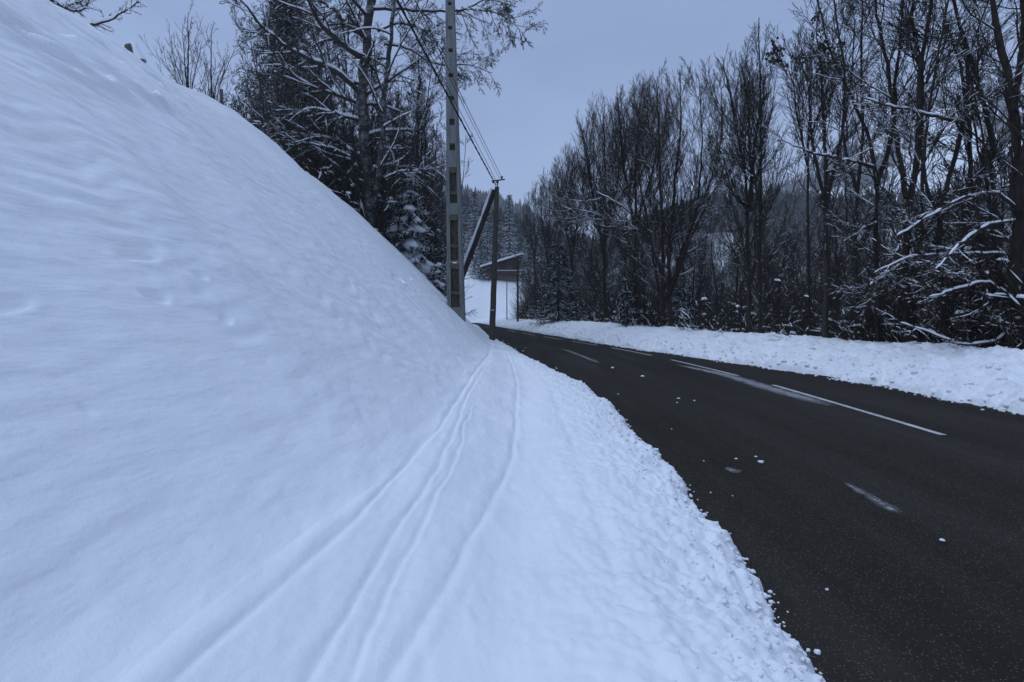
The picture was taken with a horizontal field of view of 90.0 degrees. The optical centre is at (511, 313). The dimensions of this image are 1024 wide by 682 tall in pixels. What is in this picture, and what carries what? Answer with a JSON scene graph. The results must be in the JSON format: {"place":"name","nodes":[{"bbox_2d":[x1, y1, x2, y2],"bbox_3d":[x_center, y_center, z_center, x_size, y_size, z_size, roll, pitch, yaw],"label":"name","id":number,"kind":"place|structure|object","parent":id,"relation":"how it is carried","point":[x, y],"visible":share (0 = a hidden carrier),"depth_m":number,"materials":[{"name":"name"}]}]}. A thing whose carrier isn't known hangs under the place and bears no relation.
{"place":"outdoors","nodes":[
{"label":"outdoors","id":0,"kind":"place"},
{"bbox_2d":[60,0,1023,238],"label":"sky","id":1,"kind":"structure","parent":0,"point":[587,46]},
{"bbox_2d":[443,75,1023,337],"bbox_3d":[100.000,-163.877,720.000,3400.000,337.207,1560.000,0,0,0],"label":"snowy ground","id":2,"kind":"structure","parent":0,"point":[480,295],"depth_m":181.51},
{"bbox_2d":[228,72,270,124],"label":"bare tree","id":3,"kind":"object","parent":2,"relation":"on","point":[242,85],"visible":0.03,"depth_m":32.33,"materials":[{"name":"brown plant"}]},
{"bbox_2d":[229,1,293,146],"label":"bare tree","id":4,"kind":"object","parent":2,"relation":"on","point":[266,76],"visible":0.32,"depth_m":25.73,"materials":[{"name":"brown plant"}]},
{"bbox_2d":[225,0,335,154],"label":"spruce tree","id":5,"kind":"object","parent":2,"relation":"on","point":[282,29],"visible":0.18,"depth_m":32.09,"materials":[{"name":"green plant"}]},
{"bbox_2d":[266,42,299,165],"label":"bare tree","id":6,"kind":"object","parent":2,"relation":"on","point":[284,92],"visible":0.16,"depth_m":29.20,"materials":[{"name":"brown plant"}]},
{"bbox_2d":[271,24,321,130],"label":"bare tree","id":7,"kind":"object","parent":2,"relation":"on","point":[293,76],"visible":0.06,"depth_m":29.70,"materials":[{"name":"brown plant"}]},
{"bbox_2d":[267,71,332,164],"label":"bare tree","id":8,"kind":"object","parent":2,"relation":"on","point":[276,87],"visible":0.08,"depth_m":27.45,"materials":[{"name":"brown plant"}]},
{"bbox_2d":[283,15,327,170],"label":"bare tree","id":9,"kind":"object","parent":2,"relation":"on","point":[296,27],"visible":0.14,"depth_m":29.85,"materials":[{"name":"brown plant"}]},
{"bbox_2d":[287,0,357,170],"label":"bare tree","id":10,"kind":"object","parent":2,"relation":"on","point":[328,61],"visible":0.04,"depth_m":28.68,"materials":[{"name":"brown plant"}]},
{"bbox_2d":[303,26,346,177],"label":"bare tree","id":11,"kind":"object","parent":2,"relation":"on","point":[331,83],"visible":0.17,"depth_m":27.80,"materials":[{"name":"brown plant"}]},
{"bbox_2d":[325,32,362,186],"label":"bare tree","id":12,"kind":"object","parent":2,"relation":"on","point":[344,104],"visible":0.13,"depth_m":30.44,"materials":[{"name":"brown plant"}]},
{"bbox_2d":[230,49,477,299],"bbox_3d":[-15.397,-5.580,37.592,26.261,11.895,35.540,0,0,0],"label":"hillside brush","id":13,"kind":"object","parent":2,"relation":"on","point":[344,185],"visible":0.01,"depth_m":22.78,"materials":[{"name":"brown plant"}]},
{"bbox_2d":[274,104,472,298],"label":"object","id":14,"kind":"structure","parent":13,"relation":"on","point":[347,192],"depth_m":22.57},
{"bbox_2d":[353,108,400,215],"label":"bare tree","id":15,"kind":"object","parent":2,"relation":"on","point":[385,187],"visible":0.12,"depth_m":28.64,"materials":[{"name":"brown plant"}]},
{"bbox_2d":[353,113,405,215],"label":"bare tree","id":16,"kind":"object","parent":2,"relation":"on","point":[375,123],"visible":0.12,"depth_m":29.14,"materials":[{"name":"brown plant"}]},
{"bbox_2d":[351,37,416,186],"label":"bare tree","id":17,"kind":"object","parent":2,"relation":"on","point":[405,87],"visible":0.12,"depth_m":38.34,"materials":[{"name":"brown plant"}]},
{"bbox_2d":[342,65,441,201],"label":"bare tree","id":18,"kind":"object","parent":2,"relation":"on","point":[424,121],"visible":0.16,"depth_m":33.11,"materials":[{"name":"brown plant"}]},
{"bbox_2d":[379,194,417,244],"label":"spruce tree","id":19,"kind":"object","parent":2,"relation":"on","point":[393,214],"visible":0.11,"depth_m":26.63,"materials":[{"name":"green plant"}]},
{"bbox_2d":[0,0,825,681],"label":"snow bank","id":20,"kind":"structure","parent":2,"relation":"on","point":[270,410],"depth_m":2.55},
{"bbox_2d":[49,0,146,35],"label":"larch tree","id":21,"kind":"object","parent":20,"relation":"on","point":[73,9],"visible":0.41,"depth_m":10.97,"materials":[{"name":"white plant"}]},
{"bbox_2d":[124,41,146,63],"bbox_3d":[-8.109,-5.401,10.900,0.610,0.760,0.260,0,0,0],"label":"tree stump","id":22,"kind":"object","parent":20,"relation":"on","point":[132,47],"visible":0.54,"depth_m":10.84,"materials":[{"name":"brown wood"}]},
{"bbox_2d":[138,0,233,97],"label":"bare shrub","id":23,"kind":"object","parent":20,"relation":"on","point":[187,67],"visible":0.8,"depth_m":14.97,"materials":[{"name":"brown plant"}]},
{"bbox_2d":[186,22,248,107],"bbox_3d":[-9.109,-7.248,15.994,1.659,3.875,1.058,0,0,10],"label":"bare shrub","id":24,"kind":"object","parent":20,"relation":"on","point":[217,77],"visible":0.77,"depth_m":15.98,"materials":[{"name":"brown plant"}]},
{"bbox_2d":[342,78,411,211],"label":"bare tree","id":25,"kind":"object","parent":20,"relation":"on","point":[397,96],"visible":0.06,"depth_m":30.12,"materials":[{"name":"brown plant"}]},
{"bbox_2d":[218,0,547,227],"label":"birch tree","id":26,"kind":"object","parent":20,"relation":"on","point":[363,31],"visible":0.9,"depth_m":22.44,"materials":[{"name":"brown plant"}]},
{"bbox_2d":[399,23,440,240],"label":"bare tree","id":27,"kind":"object","parent":20,"relation":"on","point":[417,148],"visible":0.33,"depth_m":27.77,"materials":[{"name":"brown plant"}]},
{"bbox_2d":[415,95,445,275],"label":"bare tree","id":28,"kind":"object","parent":20,"relation":"on","point":[424,198],"visible":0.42,"depth_m":31.75,"materials":[{"name":"brown plant"}]},
{"bbox_2d":[445,0,465,321],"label":"concrete pole","id":29,"kind":"object","parent":20,"relation":"on","point":[455,283],"visible":0.98,"depth_m":18.00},
{"bbox_2d":[464,176,504,339],"bbox_3d":[-1.958,-2.542,26.395,3.425,8.677,0.509,0,0,28],"label":"wooden pole","id":30,"kind":"object","parent":20,"relation":"on","point":[493,194],"visible":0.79,"depth_m":25.73,"materials":[{"name":"brown wood"}]},
{"bbox_2d":[396,0,495,185],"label":"overhead cable","id":31,"kind":"object","parent":30,"relation":"attached to","point":[418,40],"visible":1,"depth_m":14.24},
{"bbox_2d":[415,0,502,178],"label":"overhead cable","id":32,"kind":"object","parent":30,"relation":"attached to","point":[452,77],"visible":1,"depth_m":14.59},
{"bbox_2d":[386,98,445,263],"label":"bare tree","id":33,"kind":"object","parent":2,"relation":"on","point":[429,242],"visible":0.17,"depth_m":33.22,"materials":[{"name":"brown plant"}]},
{"bbox_2d":[390,84,446,261],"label":"bare tree","id":34,"kind":"object","parent":2,"relation":"on","point":[441,112],"visible":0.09,"depth_m":41.74,"materials":[{"name":"brown plant"}]},
{"bbox_2d":[386,110,459,247],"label":"bare tree","id":35,"kind":"object","parent":2,"relation":"on","point":[443,143],"visible":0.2,"depth_m":34.80,"materials":[{"name":"brown plant"}]},
{"bbox_2d":[381,178,476,315],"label":"spruce tree","id":36,"kind":"object","parent":2,"relation":"on","point":[413,251],"visible":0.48,"depth_m":25.18,"materials":[{"name":"green plant"}]},
{"bbox_2d":[427,262,446,298],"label":"spruce tree","id":37,"kind":"object","parent":2,"relation":"on","point":[436,275],"visible":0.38,"depth_m":24.80,"materials":[{"name":"white plant"}]},
{"bbox_2d":[414,130,472,261],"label":"bare tree","id":38,"kind":"object","parent":2,"relation":"on","point":[467,141],"visible":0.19,"depth_m":39.31,"materials":[{"name":"brown plant"}]},
{"bbox_2d":[462,205,472,261],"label":"spruce tree","id":39,"kind":"object","parent":2,"relation":"on","point":[464,215],"visible":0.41,"depth_m":134.63,"materials":[{"name":"green plant"}]},
{"bbox_2d":[381,179,565,239],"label":"hill forest","id":40,"kind":"object","parent":2,"relation":"on","point":[482,196],"visible":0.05,"depth_m":378.77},
{"bbox_2d":[463,191,489,272],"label":"spruce tree","id":41,"kind":"object","parent":2,"relation":"on","point":[474,217],"visible":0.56,"depth_m":117.74,"materials":[{"name":"green plant"}]},
{"bbox_2d":[468,238,491,280],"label":"spruce tree","id":42,"kind":"object","parent":2,"relation":"on","point":[479,249],"visible":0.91,"depth_m":111.49,"materials":[{"name":"green plant"}]},
{"bbox_2d":[475,208,492,261],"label":"spruce tree","id":43,"kind":"object","parent":2,"relation":"on","point":[488,232],"visible":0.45,"depth_m":134.65,"materials":[{"name":"green plant"}]},
{"bbox_2d":[487,221,508,261],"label":"spruce tree","id":44,"kind":"object","parent":2,"relation":"on","point":[500,255],"visible":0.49,"depth_m":119.64,"materials":[{"name":"green plant"}]},
{"bbox_2d":[501,193,520,257],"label":"spruce tree","id":45,"kind":"object","parent":2,"relation":"on","point":[509,215],"visible":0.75,"depth_m":127.77,"materials":[{"name":"green plant"}]},
{"bbox_2d":[436,188,590,292],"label":"slope forest","id":46,"kind":"object","parent":2,"relation":"on","point":[501,213],"visible":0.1,"depth_m":144.49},
{"bbox_2d":[480,253,559,282],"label":"chalet","id":47,"kind":"object","parent":2,"relation":"on","point":[506,268],"visible":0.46,"depth_m":111.92,"materials":[{"name":"brown wood"}]},
{"bbox_2d":[514,226,537,291],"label":"spruce tree","id":48,"kind":"object","parent":2,"relation":"on","point":[526,250],"visible":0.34,"depth_m":105.68,"materials":[{"name":"green plant"}]},
{"bbox_2d":[516,181,545,300],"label":"bare tree","id":49,"kind":"object","parent":2,"relation":"on","point":[527,222],"visible":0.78,"depth_m":60.01,"materials":[{"name":"brown plant"}]},
{"bbox_2d":[527,221,547,303],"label":"spruce tree","id":50,"kind":"object","parent":2,"relation":"on","point":[540,260],"visible":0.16,"depth_m":101.61,"materials":[{"name":"green plant"}]},
{"bbox_2d":[529,169,566,306],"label":"bare tree","id":51,"kind":"object","parent":2,"relation":"on","point":[546,234],"visible":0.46,"depth_m":51.89,"materials":[{"name":"brown plant"}]},
{"bbox_2d":[528,242,584,325],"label":"spruce tree","id":52,"kind":"object","parent":2,"relation":"on","point":[556,280],"visible":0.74,"depth_m":39.79,"materials":[{"name":"green plant"}]},
{"bbox_2d":[531,142,599,319],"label":"bare tree","id":53,"kind":"object","parent":2,"relation":"on","point":[571,252],"visible":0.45,"depth_m":41.92,"materials":[{"name":"brown plant"}]},
{"bbox_2d":[551,194,609,319],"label":"bare tree","id":54,"kind":"object","parent":2,"relation":"on","point":[593,239],"visible":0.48,"depth_m":41.15,"materials":[{"name":"brown plant"}]},
{"bbox_2d":[538,91,646,321],"bbox_3d":[5.523,-6.251,34.197,7.865,17.029,6.904,0,0,0],"label":"bare tree","id":55,"kind":"object","parent":2,"relation":"on","point":[590,165],"visible":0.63,"depth_m":33.89,"materials":[{"name":"brown plant"}]},
{"bbox_2d":[533,73,689,322],"bbox_3d":[5.401,-5.638,27.786,8.763,15.794,5.612,0,0,0],"label":"bare tree","id":56,"kind":"object","parent":2,"relation":"on","point":[624,157],"visible":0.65,"depth_m":27.66,"materials":[{"name":"brown plant"}]},
{"bbox_2d":[580,188,652,321],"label":"bare tree","id":57,"kind":"object","parent":2,"relation":"on","point":[595,236],"visible":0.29,"depth_m":34.48,"materials":[{"name":"brown plant"}]},
{"bbox_2d":[601,216,644,318],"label":"bare tree","id":58,"kind":"object","parent":2,"relation":"on","point":[617,287],"visible":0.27,"depth_m":35.56,"materials":[{"name":"brown plant"}]},
{"bbox_2d":[609,276,643,328],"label":"spruce tree","id":59,"kind":"object","parent":2,"relation":"on","point":[623,307],"visible":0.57,"depth_m":26.86,"materials":[{"name":"green plant"}]},
{"bbox_2d":[569,56,784,326],"bbox_3d":[7.100,-4.652,23.302,9.491,13.816,4.942,0,0,0],"label":"bare tree","id":60,"kind":"object","parent":2,"relation":"on","point":[672,218],"visible":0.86,"depth_m":22.83,"materials":[{"name":"brown plant"}]},
{"bbox_2d":[666,281,701,327],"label":"spruce tree","id":61,"kind":"object","parent":2,"relation":"on","point":[681,294],"visible":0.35,"depth_m":23.37,"materials":[{"name":"green plant"}]},
{"bbox_2d":[658,193,713,327],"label":"bare tree","id":62,"kind":"object","parent":2,"relation":"on","point":[699,287],"visible":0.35,"depth_m":25.56,"materials":[{"name":"brown plant"}]},
{"bbox_2d":[654,196,720,316],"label":"bare tree","id":63,"kind":"object","parent":2,"relation":"on","point":[666,282],"visible":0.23,"depth_m":33.53,"materials":[{"name":"brown plant"}]},
{"bbox_2d":[691,253,725,318],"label":"bare tree","id":64,"kind":"object","parent":2,"relation":"on","point":[706,293],"visible":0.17,"depth_m":41.80,"materials":[{"name":"brown plant"}]},
{"bbox_2d":[684,235,736,319],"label":"bare tree","id":65,"kind":"object","parent":2,"relation":"on","point":[690,265],"visible":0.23,"depth_m":37.09,"materials":[{"name":"brown plant"}]},
{"bbox_2d":[719,244,746,322],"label":"bare tree","id":66,"kind":"object","parent":2,"relation":"on","point":[735,275],"visible":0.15,"depth_m":33.22,"materials":[{"name":"brown plant"}]},
{"bbox_2d":[693,157,781,327],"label":"bare tree","id":67,"kind":"object","parent":2,"relation":"on","point":[722,285],"visible":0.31,"depth_m":23.92,"materials":[{"name":"brown plant"}]},
{"bbox_2d":[476,318,1023,413],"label":"ploughed snow ridge","id":68,"kind":"structure","parent":2,"relation":"on","point":[971,359],"depth_m":12.06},
{"bbox_2d":[517,257,518,321],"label":"wooden post","id":69,"kind":"object","parent":68,"relation":"on","point":[517,289],"visible":0.87,"depth_m":49.92,"materials":[{"name":"brown wood"}]},
{"bbox_2d":[691,46,812,332],"bbox_3d":[8.479,-3.792,18.971,3.870,12.090,4.718,0,0,0],"label":"bare tree","id":70,"kind":"object","parent":2,"relation":"on","point":[748,207],"visible":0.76,"depth_m":18.59,"materials":[{"name":"brown plant"}]},
{"bbox_2d":[718,21,804,332],"bbox_3d":[8.772,-4.178,18.157,2.466,12.863,2.864,0,0,-42],"label":"bare tree","id":71,"kind":"object","parent":2,"relation":"on","point":[761,117],"visible":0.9,"depth_m":18.06,"materials":[{"name":"brown plant"}]},
{"bbox_2d":[505,163,1023,349],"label":"undergrowth","id":72,"kind":"object","parent":2,"relation":"on","point":[655,320],"visible":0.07,"depth_m":14.42,"materials":[{"name":"brown plant"}]},
{"bbox_2d":[512,214,1023,348],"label":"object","id":73,"kind":"structure","parent":72,"relation":"on","point":[961,311],"depth_m":15.14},
{"bbox_2d":[516,200,1022,336],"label":"valley wood","id":74,"kind":"object","parent":2,"relation":"on","point":[616,276],"visible":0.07,"depth_m":153.85,"materials":[{"name":"brown plant"}]},
{"bbox_2d":[519,205,1008,318],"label":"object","id":75,"kind":"structure","parent":74,"relation":"on","point":[752,263],"depth_m":156.24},
{"bbox_2d":[755,218,801,331],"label":"bare tree","id":76,"kind":"object","parent":2,"relation":"on","point":[776,261],"visible":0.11,"depth_m":41.83,"materials":[{"name":"brown plant"}]},
{"bbox_2d":[762,230,802,335],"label":"bare tree","id":77,"kind":"object","parent":2,"relation":"on","point":[781,278],"visible":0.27,"depth_m":23.09,"materials":[{"name":"brown plant"}]},
{"bbox_2d":[763,239,802,330],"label":"bare tree","id":78,"kind":"object","parent":2,"relation":"on","point":[790,279],"visible":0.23,"depth_m":29.43,"materials":[{"name":"brown plant"}]},
{"bbox_2d":[770,222,811,333],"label":"bare tree","id":79,"kind":"object","parent":2,"relation":"on","point":[791,274],"visible":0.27,"depth_m":25.43,"materials":[{"name":"brown plant"}]},
{"bbox_2d":[750,198,832,331],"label":"bare tree","id":80,"kind":"object","parent":2,"relation":"on","point":[798,268],"visible":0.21,"depth_m":33.14,"materials":[{"name":"brown plant"}]},
{"bbox_2d":[585,183,1011,273],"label":"hill forest","id":81,"kind":"object","parent":2,"relation":"on","point":[800,205],"visible":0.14,"depth_m":213.67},
{"bbox_2d":[740,169,856,334],"bbox_3d":[15.796,-1.872,28.436,6.335,13.020,2.742,0,0,28],"label":"bare tree","id":82,"kind":"object","parent":2,"relation":"on","point":[805,248],"visible":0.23,"depth_m":28.85,"materials":[{"name":"brown plant"}]},
{"bbox_2d":[787,252,822,335],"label":"bare tree","id":83,"kind":"object","parent":2,"relation":"on","point":[802,278],"visible":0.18,"depth_m":39.91,"materials":[{"name":"brown plant"}]},
{"bbox_2d":[762,15,851,335],"bbox_3d":[9.516,-3.752,16.372,3.295,12.014,1.637,0,0,-36],"label":"bare tree","id":84,"kind":"object","parent":2,"relation":"on","point":[773,59],"visible":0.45,"depth_m":16.42,"materials":[{"name":"brown plant"}]},
{"bbox_2d":[766,0,890,337],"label":"bare tree","id":85,"kind":"object","parent":2,"relation":"on","point":[823,197],"visible":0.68,"depth_m":15.33,"materials":[{"name":"brown plant"}]},
{"bbox_2d":[794,162,867,338],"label":"bare tree","id":86,"kind":"object","parent":2,"relation":"on","point":[840,233],"visible":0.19,"depth_m":22.10,"materials":[{"name":"brown plant"}]},
{"bbox_2d":[805,216,861,326],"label":"bare tree","id":87,"kind":"object","parent":2,"relation":"on","point":[821,291],"visible":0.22,"depth_m":32.05,"materials":[{"name":"brown plant"}]},
{"bbox_2d":[795,162,908,323],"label":"bare tree","id":88,"kind":"object","parent":2,"relation":"on","point":[860,240],"visible":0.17,"depth_m":39.75,"materials":[{"name":"brown plant"}]},
{"bbox_2d":[777,0,938,337],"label":"bare tree","id":89,"kind":"object","parent":2,"relation":"on","point":[843,121],"visible":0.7,"depth_m":14.18,"materials":[{"name":"brown plant"}]},
{"bbox_2d":[760,0,964,341],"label":"bare tree","id":90,"kind":"object","parent":2,"relation":"on","point":[874,225],"visible":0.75,"depth_m":13.65,"materials":[{"name":"brown plant"}]},
{"bbox_2d":[845,206,901,336],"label":"bare tree","id":91,"kind":"object","parent":2,"relation":"on","point":[879,233],"visible":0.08,"depth_m":22.21,"materials":[{"name":"brown plant"}]},
{"bbox_2d":[810,20,964,329],"bbox_3d":[15.868,-3.094,22.290,3.363,15.967,7.770,0,0,1],"label":"bare tree","id":92,"kind":"object","parent":2,"relation":"on","point":[921,184],"visible":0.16,"depth_m":20.42,"materials":[{"name":"brown plant"}]},
{"bbox_2d":[859,207,916,329],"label":"bare tree","id":93,"kind":"object","parent":2,"relation":"on","point":[880,248],"visible":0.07,"depth_m":28.93,"materials":[{"name":"brown plant"}]},
{"bbox_2d":[859,204,933,329],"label":"bare tree","id":94,"kind":"object","parent":2,"relation":"on","point":[893,256],"visible":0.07,"depth_m":25.82,"materials":[{"name":"brown plant"}]},
{"bbox_2d":[772,67,1023,197],"bbox_3d":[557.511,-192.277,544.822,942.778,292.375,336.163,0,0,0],"label":"mountain forest","id":95,"kind":"object","parent":2,"relation":"on","point":[812,175],"visible":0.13,"depth_m":492.57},
{"bbox_2d":[806,0,1011,342],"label":"bare tree","id":96,"kind":"object","parent":2,"relation":"on","point":[908,26],"visible":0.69,"depth_m":13.05,"materials":[{"name":"brown plant"}]},
{"bbox_2d":[845,0,1023,326],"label":"bare tree","id":97,"kind":"object","parent":2,"relation":"on","point":[987,123],"visible":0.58,"depth_m":12.08,"materials":[{"name":"brown plant"}]},
{"bbox_2d":[855,0,1023,342],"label":"bare tree","id":98,"kind":"object","parent":2,"relation":"on","point":[938,231],"visible":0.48,"depth_m":12.32,"materials":[{"name":"brown plant"}]},
{"bbox_2d":[857,0,1023,349],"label":"bare tree","id":99,"kind":"object","parent":2,"relation":"on","point":[1016,194],"visible":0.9,"depth_m":11.26,"materials":[{"name":"brown plant"}]},
{"bbox_2d":[910,0,1023,324],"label":"bare tree","id":100,"kind":"object","parent":2,"relation":"on","point":[970,125],"visible":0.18,"depth_m":13.68,"materials":[{"name":"brown plant"}]},
{"bbox_2d":[934,70,1023,326],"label":"bare tree","id":101,"kind":"object","parent":2,"relation":"on","point":[997,143],"visible":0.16,"depth_m":14.67,"materials":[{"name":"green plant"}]},
{"bbox_2d":[936,31,1023,336],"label":"bare tree","id":102,"kind":"object","parent":2,"relation":"on","point":[988,200],"visible":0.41,"depth_m":12.00,"materials":[{"name":"brown plant"}]},
{"bbox_2d":[948,131,1023,345],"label":"bare tree","id":103,"kind":"object","parent":2,"relation":"on","point":[984,186],"visible":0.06,"depth_m":15.23,"materials":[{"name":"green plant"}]},
{"bbox_2d":[472,323,1023,681],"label":"road","id":104,"kind":"structure","parent":0,"point":[908,596],"depth_m":3.97,"materials":[{"name":"asphalt"}]},
{"bbox_2d":[509,330,945,434],"bbox_3d":[2.961,1.417,24.570,1.407,0.006,37.456,0,0,-8],"label":"road marking","id":105,"kind":"object","parent":104,"relation":"on","point":[925,429],"visible":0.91,"depth_m":7.76,"materials":[{"name":"paint"}]},
{"bbox_2d":[570,351,892,509],"bbox_3d":[2.934,1.416,17.089,4.057,0.015,27.264,0,0,-4],"label":"slush","id":106,"kind":"object","parent":104,"relation":"on","point":[762,385],"visible":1,"depth_m":9.83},
{"bbox_2d":[493,322,1023,681],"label":"snow crumbs","id":107,"kind":"object","parent":104,"relation":"on","point":[733,676],"visible":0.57,"depth_m":3.84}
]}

